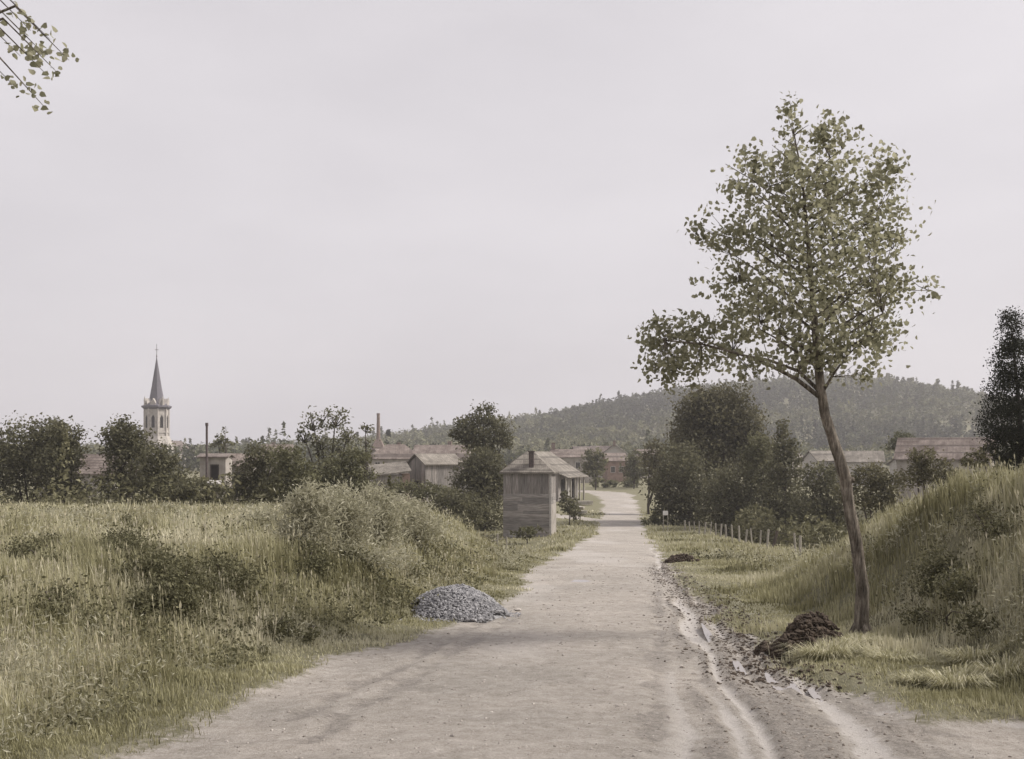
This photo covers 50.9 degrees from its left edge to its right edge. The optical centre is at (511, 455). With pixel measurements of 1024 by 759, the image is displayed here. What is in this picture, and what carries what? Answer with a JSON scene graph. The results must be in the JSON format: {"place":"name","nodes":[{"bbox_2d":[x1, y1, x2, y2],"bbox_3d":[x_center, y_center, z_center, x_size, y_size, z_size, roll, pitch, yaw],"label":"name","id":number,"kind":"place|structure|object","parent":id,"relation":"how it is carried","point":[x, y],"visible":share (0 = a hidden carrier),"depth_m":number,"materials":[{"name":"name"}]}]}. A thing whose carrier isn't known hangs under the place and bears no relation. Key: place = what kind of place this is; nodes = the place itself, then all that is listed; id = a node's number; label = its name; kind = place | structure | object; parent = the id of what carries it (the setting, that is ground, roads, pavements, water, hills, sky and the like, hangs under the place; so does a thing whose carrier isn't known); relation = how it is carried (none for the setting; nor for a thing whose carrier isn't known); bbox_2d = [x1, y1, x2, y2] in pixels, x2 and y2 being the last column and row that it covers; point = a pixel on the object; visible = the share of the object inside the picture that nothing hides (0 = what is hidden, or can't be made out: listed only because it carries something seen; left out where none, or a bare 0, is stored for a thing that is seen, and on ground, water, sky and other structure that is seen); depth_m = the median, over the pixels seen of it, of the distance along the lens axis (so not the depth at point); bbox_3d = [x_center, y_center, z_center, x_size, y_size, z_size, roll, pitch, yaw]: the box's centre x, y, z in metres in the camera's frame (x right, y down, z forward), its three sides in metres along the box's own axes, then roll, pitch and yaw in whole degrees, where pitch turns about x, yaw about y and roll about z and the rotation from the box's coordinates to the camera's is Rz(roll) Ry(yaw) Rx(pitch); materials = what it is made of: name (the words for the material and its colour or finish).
{"place":"outdoors","nodes":[
{"label":"outdoors","id":0,"kind":"place"},
{"bbox_2d":[0,385,1023,758],"bbox_3d":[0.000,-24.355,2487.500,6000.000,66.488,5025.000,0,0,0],"label":"ground","id":1,"kind":"structure","parent":0,"point":[640,499],"depth_m":14.64,"materials":[{"name":"green plant"}]},
{"bbox_2d":[0,410,68,503],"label":"leafy tree","id":2,"kind":"object","parent":1,"relation":"on","point":[8,459],"visible":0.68,"depth_m":71.35,"materials":[{"name":"green plant"}]},
{"bbox_2d":[0,529,75,566],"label":"bramble bush","id":3,"kind":"object","parent":1,"relation":"on","point":[15,550],"visible":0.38,"depth_m":16.04,"materials":[{"name":"green plant"}]},
{"bbox_2d":[0,0,78,114],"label":"overhanging tree","id":4,"kind":"object","parent":1,"relation":"on","point":[31,51],"visible":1,"depth_m":6.95,"materials":[{"name":"green plant"}]},
{"bbox_2d":[12,576,88,624],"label":"bramble bush","id":5,"kind":"object","parent":1,"relation":"on","point":[52,605],"visible":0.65,"depth_m":11.19,"materials":[{"name":"green plant"}]},
{"bbox_2d":[12,415,95,502],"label":"leafy tree","id":6,"kind":"object","parent":1,"relation":"on","point":[58,427],"visible":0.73,"depth_m":69.50,"materials":[{"name":"green plant"}]},
{"bbox_2d":[70,454,137,501],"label":"red roofed house","id":7,"kind":"structure","parent":1,"relation":"on","point":[95,463],"depth_m":126.08,"materials":[{"name":"paint"}]},
{"bbox_2d":[87,412,169,503],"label":"leafy tree","id":8,"kind":"object","parent":1,"relation":"on","point":[122,439],"visible":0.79,"depth_m":69.42,"materials":[{"name":"green plant"}]},
{"bbox_2d":[115,511,147,534],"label":"bramble bush","id":9,"kind":"object","parent":1,"relation":"on","point":[139,525],"visible":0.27,"depth_m":21.17,"materials":[{"name":"green plant"}]},
{"bbox_2d":[84,516,232,621],"bbox_3d":[-5.371,1.585,15.365,1.499,1.188,6.207,0,0,-31],"label":"bramble bush","id":10,"kind":"object","parent":1,"relation":"on","point":[180,580],"visible":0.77,"depth_m":13.75,"materials":[{"name":"green plant"}]},
{"bbox_2d":[123,430,203,504],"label":"leafy tree","id":11,"kind":"object","parent":1,"relation":"on","point":[167,462],"visible":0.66,"depth_m":65.57,"materials":[{"name":"green plant"}]},
{"bbox_2d":[116,581,214,617],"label":"bramble bush","id":12,"kind":"object","parent":1,"relation":"on","point":[182,608],"visible":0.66,"depth_m":12.85,"materials":[{"name":"green plant"}]},
{"bbox_2d":[139,344,195,466],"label":"church","id":13,"kind":"structure","parent":1,"relation":"on","point":[156,407],"depth_m":347.92,"materials":[{"name":"stone"}]},
{"bbox_2d":[159,472,238,505],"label":"bush","id":14,"kind":"object","parent":1,"relation":"on","point":[188,491],"visible":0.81,"depth_m":63.52,"materials":[{"name":"green plant"}]},
{"bbox_2d":[205,423,207,477],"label":"pole chimney","id":15,"kind":"object","parent":1,"relation":"on","point":[206,424],"visible":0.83,"depth_m":108.69,"materials":[{"name":"metal"}]},
{"bbox_2d":[196,453,235,499],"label":"workshop annex","id":16,"kind":"object","parent":1,"relation":"on","point":[217,460],"visible":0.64,"depth_m":109.51,"materials":[{"name":"paint"}]},
{"bbox_2d":[210,464,218,479],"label":"door","id":17,"kind":"structure","parent":16,"relation":"in","point":[214,468],"depth_m":109.48,"materials":[{"name":"grey wood"}]},
{"bbox_2d":[0,429,436,509],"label":"undergrowth","id":18,"kind":"object","parent":1,"relation":"on","point":[52,498],"visible":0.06,"depth_m":63.13,"materials":[{"name":"green plant"}]},
{"bbox_2d":[208,426,237,452],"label":"pointed tree","id":19,"kind":"object","parent":1,"relation":"on","point":[219,441],"visible":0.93,"depth_m":149.91,"materials":[{"name":"green plant"}]},
{"bbox_2d":[184,544,267,599],"bbox_3d":[-4.046,1.746,14.761,1.313,1.001,2.017,0,0,0],"label":"bramble bush","id":20,"kind":"object","parent":1,"relation":"on","point":[242,571],"visible":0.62,"depth_m":14.81,"materials":[{"name":"green plant"}]},
{"bbox_2d":[232,453,257,504],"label":"workshop","id":21,"kind":"structure","parent":1,"relation":"on","point":[239,456],"depth_m":113.67,"materials":[{"name":"paint"}]},
{"bbox_2d":[219,439,285,504],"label":"leafy tree","id":22,"kind":"object","parent":1,"relation":"on","point":[259,464],"visible":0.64,"depth_m":67.54,"materials":[{"name":"green plant"}]},
{"bbox_2d":[237,499,295,532],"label":"pale weed shrub","id":23,"kind":"object","parent":1,"relation":"on","point":[269,517],"visible":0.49,"depth_m":22.46,"materials":[{"name":"green plant"}]},
{"bbox_2d":[257,612,304,641],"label":"bush","id":24,"kind":"object","parent":1,"relation":"on","point":[281,625],"visible":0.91,"depth_m":13.49,"materials":[{"name":"green plant"}]},
{"bbox_2d":[255,435,324,505],"bbox_3d":[-13.252,2.084,63.894,4.066,6.640,3.622,0,0,0],"label":"leafy tree","id":25,"kind":"object","parent":1,"relation":"on","point":[289,468],"visible":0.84,"depth_m":63.60,"materials":[{"name":"green plant"}]},
{"bbox_2d":[295,625,320,644],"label":"bush","id":26,"kind":"object","parent":1,"relation":"on","point":[309,636],"visible":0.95,"depth_m":13.47,"materials":[{"name":"green plant"}]},
{"bbox_2d":[282,536,339,579],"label":"bramble bush","id":27,"kind":"object","parent":1,"relation":"on","point":[314,563],"visible":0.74,"depth_m":17.17,"materials":[{"name":"green plant"}]},
{"bbox_2d":[260,475,362,549],"bbox_3d":[-3.537,1.231,18.900,1.705,1.805,1.716,0,0,0],"label":"pale weed shrub","id":28,"kind":"object","parent":1,"relation":"on","point":[310,498],"visible":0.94,"depth_m":18.85,"materials":[{"name":"green plant"}]},
{"bbox_2d":[295,404,363,493],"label":"tree","id":29,"kind":"object","parent":1,"relation":"on","point":[322,448],"visible":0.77,"depth_m":73.84,"materials":[{"name":"green plant"}]},
{"bbox_2d":[302,445,390,499],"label":"leafy tree","id":30,"kind":"object","parent":1,"relation":"on","point":[356,474],"visible":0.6,"depth_m":67.64,"materials":[{"name":"green plant"}]},
{"bbox_2d":[300,475,393,552],"bbox_3d":[-3.017,1.302,20.024,1.987,1.963,1.621,0,0,0],"label":"pale weed shrub","id":31,"kind":"object","parent":1,"relation":"on","point":[358,511],"visible":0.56,"depth_m":19.90,"materials":[{"name":"green plant"}]},
{"bbox_2d":[331,538,382,573],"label":"bramble bush","id":32,"kind":"object","parent":1,"relation":"on","point":[354,554],"visible":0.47,"depth_m":18.74,"materials":[{"name":"green plant"}]},
{"bbox_2d":[357,422,379,502],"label":"thin tree","id":33,"kind":"object","parent":1,"relation":"on","point":[366,427],"visible":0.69,"depth_m":100.00,"materials":[{"name":"green plant"}]},
{"bbox_2d":[313,531,426,575],"bbox_3d":[-2.680,1.894,18.927,2.343,1.148,1.286,0,0,0],"label":"pale weed shrub","id":34,"kind":"object","parent":1,"relation":"on","point":[382,559],"visible":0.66,"depth_m":18.85,"materials":[{"name":"green plant"}]},
{"bbox_2d":[371,413,383,449],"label":"factory chimney","id":35,"kind":"object","parent":1,"relation":"on","point":[377,444],"visible":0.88,"depth_m":299.48,"materials":[{"name":"brick"}]},
{"bbox_2d":[351,480,424,551],"bbox_3d":[-2.807,1.477,22.740,2.044,1.951,1.404,0,0,0],"label":"pale weed shrub","id":36,"kind":"object","parent":1,"relation":"on","point":[381,497],"visible":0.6,"depth_m":22.55,"materials":[{"name":"green plant"}]},
{"bbox_2d":[369,461,411,501],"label":"lean to shed","id":37,"kind":"object","parent":1,"relation":"on","point":[401,469],"visible":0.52,"depth_m":119.18,"materials":[{"name":"wood"}]},
{"bbox_2d":[368,442,416,480],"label":"farmhouse","id":38,"kind":"object","parent":1,"relation":"on","point":[392,453],"visible":0.28,"depth_m":190.92,"materials":[{"name":"paint"}]},
{"bbox_2d":[379,476,458,504],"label":"dark shrub","id":39,"kind":"object","parent":1,"relation":"on","point":[423,490],"visible":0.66,"depth_m":83.52,"materials":[{"name":"green plant"}]},
{"bbox_2d":[387,491,453,554],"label":"pale weed shrub","id":40,"kind":"object","parent":1,"relation":"on","point":[422,526],"visible":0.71,"depth_m":26.29,"materials":[{"name":"green plant"}]},
{"bbox_2d":[407,557,451,580],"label":"bramble bush","id":41,"kind":"object","parent":1,"relation":"on","point":[426,568],"visible":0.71,"depth_m":21.38,"materials":[{"name":"green plant"}]},
{"bbox_2d":[6,505,864,553],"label":"meadow grass","id":42,"kind":"structure","parent":1,"relation":"on","point":[701,536],"depth_m":76.85,"materials":[{"name":"green plant"}]},
{"bbox_2d":[407,454,463,510],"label":"board barn","id":43,"kind":"structure","parent":1,"relation":"on","point":[433,468],"depth_m":122.46,"materials":[{"name":"wood"}]},
{"bbox_2d":[413,441,472,460],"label":"farmhouse","id":44,"kind":"object","parent":1,"relation":"on","point":[449,448],"visible":0.17,"depth_m":208.41,"materials":[{"name":"paint"}]},
{"bbox_2d":[400,583,520,622],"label":"gravel","id":45,"kind":"structure","parent":1,"relation":"on","point":[462,602],"depth_m":17.30,"materials":[{"name":"grey gravel"}]},
{"bbox_2d":[425,485,501,527],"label":"dark shrub","id":46,"kind":"object","parent":1,"relation":"on","point":[456,504],"visible":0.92,"depth_m":77.72,"materials":[{"name":"green plant"}]},
{"bbox_2d":[445,441,512,530],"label":"dark tree","id":47,"kind":"object","parent":1,"relation":"on","point":[479,475],"visible":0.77,"depth_m":91.11,"materials":[{"name":"green plant"}]},
{"bbox_2d":[441,399,520,525],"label":"round crowned tree","id":48,"kind":"object","parent":1,"relation":"on","point":[468,433],"visible":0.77,"depth_m":97.44,"materials":[{"name":"green plant"}]},
{"bbox_2d":[1,421,1010,471],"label":"treeline","id":49,"kind":"object","parent":1,"relation":"on","point":[192,461],"visible":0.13,"depth_m":362.59,"materials":[{"name":"plant"}]},
{"bbox_2d":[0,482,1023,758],"bbox_3d":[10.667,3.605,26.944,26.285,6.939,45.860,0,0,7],"label":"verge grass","id":50,"kind":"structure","parent":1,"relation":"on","point":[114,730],"depth_m":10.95,"materials":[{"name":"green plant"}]},
{"bbox_2d":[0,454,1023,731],"bbox_3d":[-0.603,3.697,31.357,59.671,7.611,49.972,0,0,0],"label":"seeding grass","id":51,"kind":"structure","parent":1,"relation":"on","point":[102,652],"depth_m":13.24,"materials":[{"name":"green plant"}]},
{"bbox_2d":[0,442,1023,758],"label":"weeds","id":52,"kind":"object","parent":1,"relation":"on","point":[244,647],"visible":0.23,"depth_m":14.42,"materials":[{"name":"green plant"}]},
{"bbox_2d":[1,369,1023,455],"bbox_3d":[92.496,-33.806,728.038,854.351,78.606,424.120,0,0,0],"label":"hill wood","id":53,"kind":"object","parent":1,"relation":"on","point":[535,431],"visible":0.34,"depth_m":655.41,"materials":[{"name":"green plant"}]},
{"bbox_2d":[510,524,546,542],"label":"hedge shrub","id":54,"kind":"object","parent":1,"relation":"on","point":[528,530],"visible":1,"depth_m":76.83,"materials":[{"name":"green plant"}]},
{"bbox_2d":[499,451,558,537],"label":"board shed","id":55,"kind":"structure","parent":1,"relation":"on","point":[529,488],"depth_m":82.46,"materials":[{"name":"wood"}]},
{"bbox_2d":[501,451,588,501],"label":"barn","id":56,"kind":"structure","parent":1,"relation":"on","point":[567,475],"depth_m":150.44,"materials":[{"name":"wood"}]},
{"bbox_2d":[556,490,586,524],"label":"hedge shrub","id":57,"kind":"object","parent":1,"relation":"on","point":[573,508],"visible":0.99,"depth_m":97.92,"materials":[{"name":"green plant"}]},
{"bbox_2d":[550,443,593,482],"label":"village house","id":58,"kind":"structure","parent":1,"relation":"on","point":[573,458],"depth_m":225.19,"materials":[{"name":"paint"}]},
{"bbox_2d":[578,447,608,489],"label":"garden tree","id":59,"kind":"object","parent":1,"relation":"on","point":[591,467],"visible":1,"depth_m":189.34,"materials":[{"name":"green plant"}]},
{"bbox_2d":[589,477,616,487],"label":"hedge shrub","id":60,"kind":"object","parent":1,"relation":"on","point":[606,484],"visible":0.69,"depth_m":199.28,"materials":[{"name":"green plant"}]},
{"bbox_2d":[601,453,626,481],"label":"village house","id":61,"kind":"structure","parent":1,"relation":"on","point":[612,466],"depth_m":230.08,"materials":[{"name":"red paint"}]},
{"bbox_2d":[603,441,627,462],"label":"village house","id":62,"kind":"structure","parent":1,"relation":"on","point":[614,448],"depth_m":251.38,"materials":[{"name":"tile"}]},
{"bbox_2d":[610,476,644,487],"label":"hedge shrub","id":63,"kind":"object","parent":1,"relation":"on","point":[629,481],"visible":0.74,"depth_m":200.69,"materials":[{"name":"green plant"}]},
{"bbox_2d":[618,449,653,488],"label":"garden tree","id":64,"kind":"object","parent":1,"relation":"on","point":[635,473],"visible":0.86,"depth_m":194.34,"materials":[{"name":"green plant"}]},
{"bbox_2d":[634,435,681,513],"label":"streamside tree","id":65,"kind":"object","parent":1,"relation":"on","point":[653,446],"visible":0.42,"depth_m":117.85,"materials":[{"name":"green plant"}]},
{"bbox_2d":[640,508,675,524],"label":"hedge shrub","id":66,"kind":"object","parent":1,"relation":"on","point":[654,518],"visible":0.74,"depth_m":97.87,"materials":[{"name":"green plant"}]},
{"bbox_2d":[663,553,699,562],"bbox_3d":[6.234,3.791,39.564,1.361,0.416,0.778,0,0,0],"label":"earth heap","id":67,"kind":"object","parent":1,"relation":"on","point":[680,557],"visible":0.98,"depth_m":39.37,"materials":[{"name":"brown soil"}]},
{"bbox_2d":[638,433,728,530],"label":"streamside tree","id":68,"kind":"object","parent":1,"relation":"on","point":[680,495],"visible":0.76,"depth_m":97.28,"materials":[{"name":"green plant"}]},
{"bbox_2d":[657,380,779,529],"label":"streamside tree","id":69,"kind":"object","parent":1,"relation":"on","point":[730,420],"visible":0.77,"depth_m":102.58,"materials":[{"name":"green plant"}]},
{"bbox_2d":[682,456,782,537],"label":"streamside tree","id":70,"kind":"object","parent":1,"relation":"on","point":[742,497],"visible":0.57,"depth_m":91.22,"materials":[{"name":"green plant"}]},
{"bbox_2d":[684,520,801,554],"bbox_3d":[13.345,4.795,64.963,1.414,3.325,46.218,0,0,4],"label":"wire fence","id":71,"kind":"object","parent":1,"relation":"on","point":[775,537],"visible":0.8,"depth_m":63.62,"materials":[{"name":"metal"}]},
{"bbox_2d":[734,430,792,520],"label":"streamside tree","id":72,"kind":"object","parent":1,"relation":"on","point":[756,442],"visible":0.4,"depth_m":89.69,"materials":[{"name":"green plant"}]},
{"bbox_2d":[748,416,816,534],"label":"conical tree","id":73,"kind":"object","parent":1,"relation":"on","point":[788,452],"visible":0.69,"depth_m":83.49,"materials":[{"name":"green plant"}]},
{"bbox_2d":[627,91,944,633],"bbox_3d":[4.076,-1.218,15.165,4.368,7.785,3.411,0,0,-38],"label":"poplar tree","id":74,"kind":"object","parent":1,"relation":"on","point":[815,357],"visible":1,"depth_m":14.87,"materials":[{"name":"green plant"}]},
{"bbox_2d":[753,611,843,659],"bbox_3d":[3.582,2.251,13.501,0.775,0.522,1.606,0,0,44],"label":"earth heap","id":75,"kind":"object","parent":1,"relation":"on","point":[810,626],"visible":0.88,"depth_m":13.32,"materials":[{"name":"brown soil"}]},
{"bbox_2d":[712,502,901,551],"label":"undergrowth","id":76,"kind":"object","parent":1,"relation":"on","point":[762,523],"visible":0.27,"depth_m":76.62,"materials":[{"name":"green plant"}]},
{"bbox_2d":[777,459,861,533],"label":"streamside tree","id":77,"kind":"object","parent":1,"relation":"on","point":[819,502],"visible":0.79,"depth_m":77.13,"materials":[{"name":"green plant"}]},
{"bbox_2d":[802,451,838,483],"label":"village house","id":78,"kind":"structure","parent":1,"relation":"on","point":[814,456],"depth_m":191.54,"materials":[{"name":"tile"}]},
{"bbox_2d":[773,636,882,662],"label":"grass tussock","id":79,"kind":"object","parent":1,"relation":"on","point":[831,651],"depth_m":12.12,"materials":[{"name":"plant"}]},
{"bbox_2d":[820,631,887,646],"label":"grass tussock","id":80,"kind":"object","parent":1,"relation":"on","point":[868,639],"depth_m":13.47,"materials":[{"name":"plant"}]},
{"bbox_2d":[843,451,884,485],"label":"village house","id":81,"kind":"structure","parent":1,"relation":"on","point":[855,457],"depth_m":185.66,"materials":[{"name":"tile"}]},
{"bbox_2d":[834,458,912,522],"bbox_3d":[20.143,3.967,60.100,4.700,7.722,3.479,0,0,0],"label":"shrub","id":82,"kind":"object","parent":1,"relation":"on","point":[885,494],"visible":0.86,"depth_m":59.54,"materials":[{"name":"green plant"}]},
{"bbox_2d":[856,646,930,663],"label":"grass tussock","id":83,"kind":"object","parent":1,"relation":"on","point":[901,655],"depth_m":11.94,"materials":[{"name":"plant"}]},
{"bbox_2d":[880,430,915,462],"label":"shrub","id":84,"kind":"object","parent":1,"relation":"on","point":[894,442],"visible":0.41,"depth_m":129.85,"materials":[{"name":"green plant"}]},
{"bbox_2d":[888,669,949,687],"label":"grass tussock","id":85,"kind":"object","parent":1,"relation":"on","point":[905,680],"depth_m":10.51,"materials":[{"name":"plant"}]},
{"bbox_2d":[894,446,961,497],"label":"shrub","id":86,"kind":"object","parent":1,"relation":"on","point":[923,466],"visible":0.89,"depth_m":49.69,"materials":[{"name":"green plant"}]},
{"bbox_2d":[900,543,980,618],"bbox_3d":[5.830,1.795,14.424,1.075,1.178,2.247,0,0,13],"label":"bramble bush","id":87,"kind":"object","parent":1,"relation":"on","point":[936,587],"visible":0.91,"depth_m":14.73,"materials":[{"name":"green plant"}]},
{"bbox_2d":[893,437,995,501],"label":"village house","id":88,"kind":"structure","parent":1,"relation":"on","point":[956,448],"depth_m":122.04,"materials":[{"name":"paint"}]},
{"bbox_2d":[897,602,998,640],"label":"bramble bush","id":89,"kind":"object","parent":1,"relation":"on","point":[970,623],"visible":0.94,"depth_m":12.40,"materials":[{"name":"green plant"}]},
{"bbox_2d":[902,662,1012,690],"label":"grass tussock","id":90,"kind":"object","parent":1,"relation":"on","point":[958,678],"depth_m":10.25,"materials":[{"name":"plant"}]},
{"bbox_2d":[918,635,1016,665],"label":"grass tussock","id":91,"kind":"object","parent":1,"relation":"on","point":[985,654],"depth_m":11.24,"materials":[{"name":"plant"}]},
{"bbox_2d":[959,441,995,469],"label":"shrub","id":92,"kind":"object","parent":1,"relation":"on","point":[976,454],"visible":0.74,"depth_m":36.04,"materials":[{"name":"green plant"}]},
{"bbox_2d":[956,492,1021,546],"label":"bramble bush","id":93,"kind":"object","parent":1,"relation":"on","point":[994,527],"visible":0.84,"depth_m":14.55,"materials":[{"name":"green plant"}]},
{"bbox_2d":[954,648,1023,683],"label":"grass tussock","id":94,"kind":"object","parent":1,"relation":"on","point":[1010,667],"depth_m":10.46,"materials":[{"name":"plant"}]},
{"bbox_2d":[968,305,1023,471],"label":"cypress tree","id":95,"kind":"object","parent":1,"relation":"on","point":[1015,405],"visible":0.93,"depth_m":29.79,"materials":[{"name":"green plant"}]},
{"bbox_2d":[0,0,1023,445],"label":"sky","id":96,"kind":"structure","parent":0,"point":[407,212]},
{"bbox_2d":[103,484,1023,758],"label":"road","id":97,"kind":"structure","parent":0,"point":[619,542],"depth_m":9.67,"materials":[{"name":"soil"}]},
{"bbox_2d":[110,557,1021,758],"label":"pebbles","id":98,"kind":"object","parent":97,"relation":"on","point":[451,735],"visible":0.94,"depth_m":9.71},
{"bbox_2d":[701,623,712,641],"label":"puddle","id":99,"kind":"object","parent":97,"relation":"on","point":[706,632],"visible":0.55,"depth_m":15.16,"materials":[{"name":"grey liquid"}]},
{"bbox_2d":[637,566,880,700],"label":"mud","id":100,"kind":"structure","parent":97,"relation":"on","point":[759,679],"depth_m":12.58,"materials":[{"name":"brown soil"}]},
{"bbox_2d":[765,673,785,690],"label":"puddle","id":101,"kind":"object","parent":97,"relation":"on","point":[769,679],"visible":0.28,"depth_m":10.90,"materials":[{"name":"grey liquid"}]},
{"bbox_2d":[808,687,822,701],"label":"puddle","id":102,"kind":"object","parent":97,"relation":"on","point":[812,692],"visible":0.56,"depth_m":10.40,"materials":[{"name":"grey liquid"}]},
{"bbox_2d":[616,562,1023,758],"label":"mud","id":103,"kind":"structure","parent":97,"relation":"on","point":[752,708],"depth_m":11.69,"materials":[{"name":"brown soil"}]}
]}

